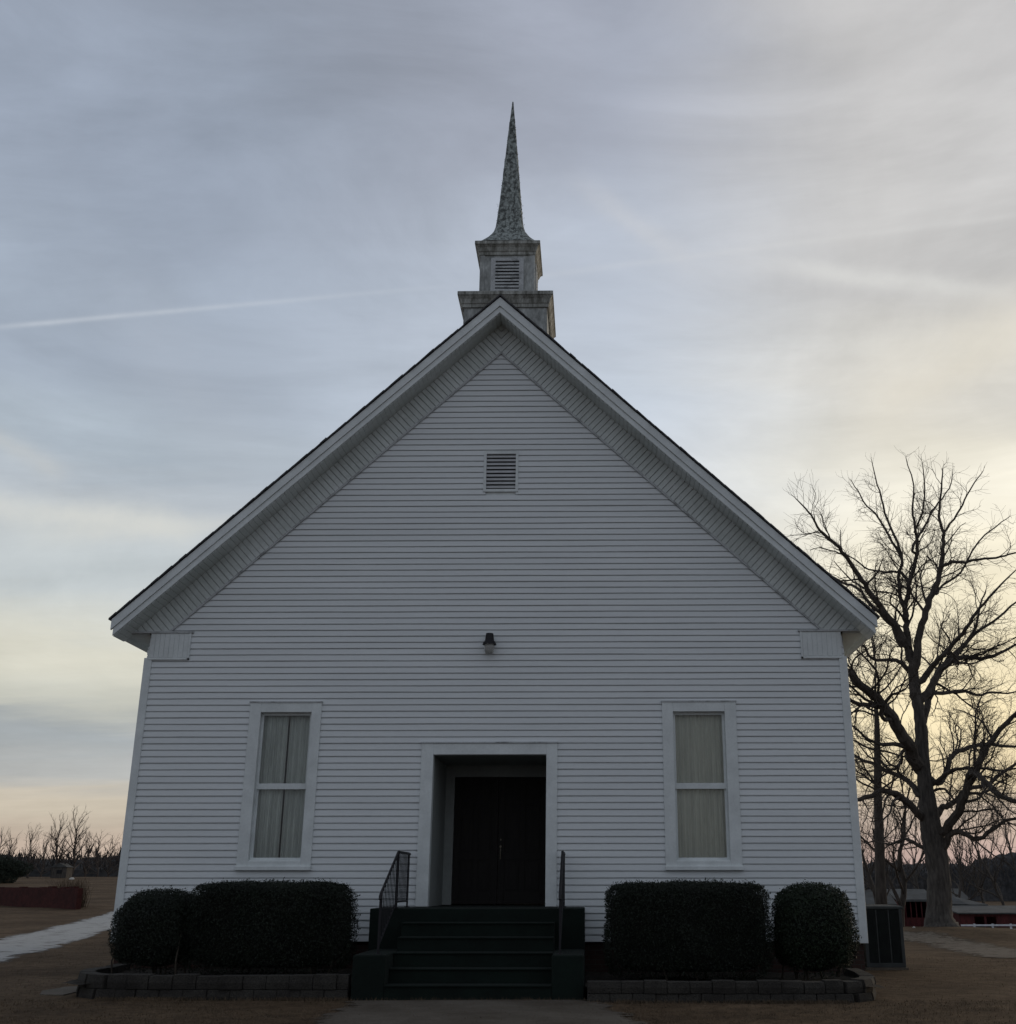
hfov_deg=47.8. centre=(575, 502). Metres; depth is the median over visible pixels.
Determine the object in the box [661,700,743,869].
window
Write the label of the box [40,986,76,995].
stepping slab
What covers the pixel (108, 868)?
bare tree
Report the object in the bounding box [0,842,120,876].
woods
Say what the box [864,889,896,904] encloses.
farm shed
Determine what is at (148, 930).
shrub
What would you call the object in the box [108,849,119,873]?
bare tree
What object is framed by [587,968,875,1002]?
garden wall
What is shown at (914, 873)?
bare tree
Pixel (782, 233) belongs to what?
sky
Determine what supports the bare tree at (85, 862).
on the ground at (14, 921)
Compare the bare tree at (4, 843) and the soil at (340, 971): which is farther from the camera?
the bare tree at (4, 843)
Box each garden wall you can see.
[76,964,350,999]
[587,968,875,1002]
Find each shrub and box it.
[106,885,194,974]
[768,879,861,979]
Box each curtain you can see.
[253,716,309,857]
[675,715,726,857]
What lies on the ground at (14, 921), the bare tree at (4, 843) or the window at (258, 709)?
the bare tree at (4, 843)
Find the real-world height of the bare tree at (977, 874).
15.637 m
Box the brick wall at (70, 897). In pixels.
[0,886,82,909]
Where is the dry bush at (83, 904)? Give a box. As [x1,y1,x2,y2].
[44,878,94,907]
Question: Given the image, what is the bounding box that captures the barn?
[952,896,1015,927]
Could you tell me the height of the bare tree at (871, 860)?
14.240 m
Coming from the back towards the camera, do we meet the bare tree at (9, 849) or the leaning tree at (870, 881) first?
the bare tree at (9, 849)
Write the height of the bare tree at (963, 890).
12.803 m
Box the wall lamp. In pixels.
[483,633,495,653]
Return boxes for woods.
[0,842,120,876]
[862,852,1015,900]
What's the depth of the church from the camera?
19.26 m
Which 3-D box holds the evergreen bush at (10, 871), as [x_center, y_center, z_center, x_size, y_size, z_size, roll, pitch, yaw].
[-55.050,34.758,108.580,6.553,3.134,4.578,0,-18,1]
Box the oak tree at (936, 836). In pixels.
[783,448,1015,926]
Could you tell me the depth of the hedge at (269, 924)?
16.08 m
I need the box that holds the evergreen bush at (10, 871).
[0,853,34,883]
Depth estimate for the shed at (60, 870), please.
134.09 m
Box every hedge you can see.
[180,877,360,974]
[601,877,775,980]
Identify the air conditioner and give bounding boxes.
[863,905,908,969]
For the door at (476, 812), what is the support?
in the church
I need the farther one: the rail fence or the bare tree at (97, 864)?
the bare tree at (97, 864)
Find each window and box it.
[234,701,322,869]
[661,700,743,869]
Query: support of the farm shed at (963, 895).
on the ground at (14, 921)
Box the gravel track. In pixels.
[903,930,1015,957]
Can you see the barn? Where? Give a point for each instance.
(965, 911)
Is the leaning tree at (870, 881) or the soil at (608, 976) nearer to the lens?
the soil at (608, 976)
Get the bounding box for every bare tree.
[0,827,12,856]
[2,831,21,859]
[13,823,41,877]
[28,833,53,876]
[43,814,78,865]
[50,805,91,874]
[76,831,102,876]
[81,831,114,876]
[99,833,121,876]
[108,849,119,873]
[857,793,895,889]
[886,799,926,890]
[911,809,985,899]
[943,815,996,897]
[947,777,1008,904]
[948,784,995,903]
[981,790,1015,873]
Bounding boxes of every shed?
[50,863,72,877]
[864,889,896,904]
[887,889,926,926]
[951,889,967,899]
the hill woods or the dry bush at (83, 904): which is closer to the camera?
the dry bush at (83, 904)
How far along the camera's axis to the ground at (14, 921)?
15.96 m
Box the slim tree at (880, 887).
[848,621,955,904]
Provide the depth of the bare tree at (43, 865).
143.16 m
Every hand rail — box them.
[375,851,410,953]
[557,850,565,953]
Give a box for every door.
[451,777,498,903]
[497,777,545,903]
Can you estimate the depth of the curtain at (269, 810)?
18.73 m
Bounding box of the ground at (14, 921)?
[0,877,1015,1023]
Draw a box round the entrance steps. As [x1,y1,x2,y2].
[351,907,584,1000]
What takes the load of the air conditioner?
on the ground at (14, 921)
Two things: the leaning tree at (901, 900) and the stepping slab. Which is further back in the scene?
the leaning tree at (901, 900)
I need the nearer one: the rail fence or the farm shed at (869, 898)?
the rail fence
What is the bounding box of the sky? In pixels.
[0,0,1015,865]
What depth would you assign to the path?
13.38 m
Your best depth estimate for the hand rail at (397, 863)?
16.64 m
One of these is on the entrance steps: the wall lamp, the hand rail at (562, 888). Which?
the hand rail at (562, 888)
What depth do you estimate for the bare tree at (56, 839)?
135.64 m
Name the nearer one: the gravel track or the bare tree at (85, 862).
the gravel track
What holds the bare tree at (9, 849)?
on the ground at (14, 921)
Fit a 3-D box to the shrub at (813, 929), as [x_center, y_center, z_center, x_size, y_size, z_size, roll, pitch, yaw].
[3.431,6.135,16.431,1.303,1.396,1.319,0,-18,1]
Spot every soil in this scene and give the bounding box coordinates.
[64,968,351,984]
[585,972,884,987]
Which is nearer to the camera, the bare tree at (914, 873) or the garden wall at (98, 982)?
the garden wall at (98, 982)
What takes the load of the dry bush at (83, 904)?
on the ground at (14, 921)
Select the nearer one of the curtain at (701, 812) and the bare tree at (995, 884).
the curtain at (701, 812)
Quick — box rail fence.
[961,924,1015,928]
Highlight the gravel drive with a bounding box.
[0,911,113,961]
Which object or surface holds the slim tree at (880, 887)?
on the ground at (14, 921)
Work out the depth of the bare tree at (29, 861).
134.02 m
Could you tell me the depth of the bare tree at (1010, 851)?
130.71 m
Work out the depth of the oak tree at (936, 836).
54.83 m
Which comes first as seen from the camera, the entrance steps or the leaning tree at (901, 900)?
the entrance steps
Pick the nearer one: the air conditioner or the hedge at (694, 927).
the hedge at (694, 927)
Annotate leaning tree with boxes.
[859,771,910,900]
[860,733,956,926]
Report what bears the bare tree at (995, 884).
on the ground at (14, 921)
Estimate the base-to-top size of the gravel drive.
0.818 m
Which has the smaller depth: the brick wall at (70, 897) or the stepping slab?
the stepping slab
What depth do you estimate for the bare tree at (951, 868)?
129.48 m
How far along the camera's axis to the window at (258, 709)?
18.57 m
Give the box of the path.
[315,999,647,1023]
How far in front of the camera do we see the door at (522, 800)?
19.97 m
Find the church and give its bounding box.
[108,102,879,974]
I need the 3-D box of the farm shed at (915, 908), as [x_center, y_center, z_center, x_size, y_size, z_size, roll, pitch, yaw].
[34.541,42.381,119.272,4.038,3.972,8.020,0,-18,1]
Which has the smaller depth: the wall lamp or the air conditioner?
the wall lamp

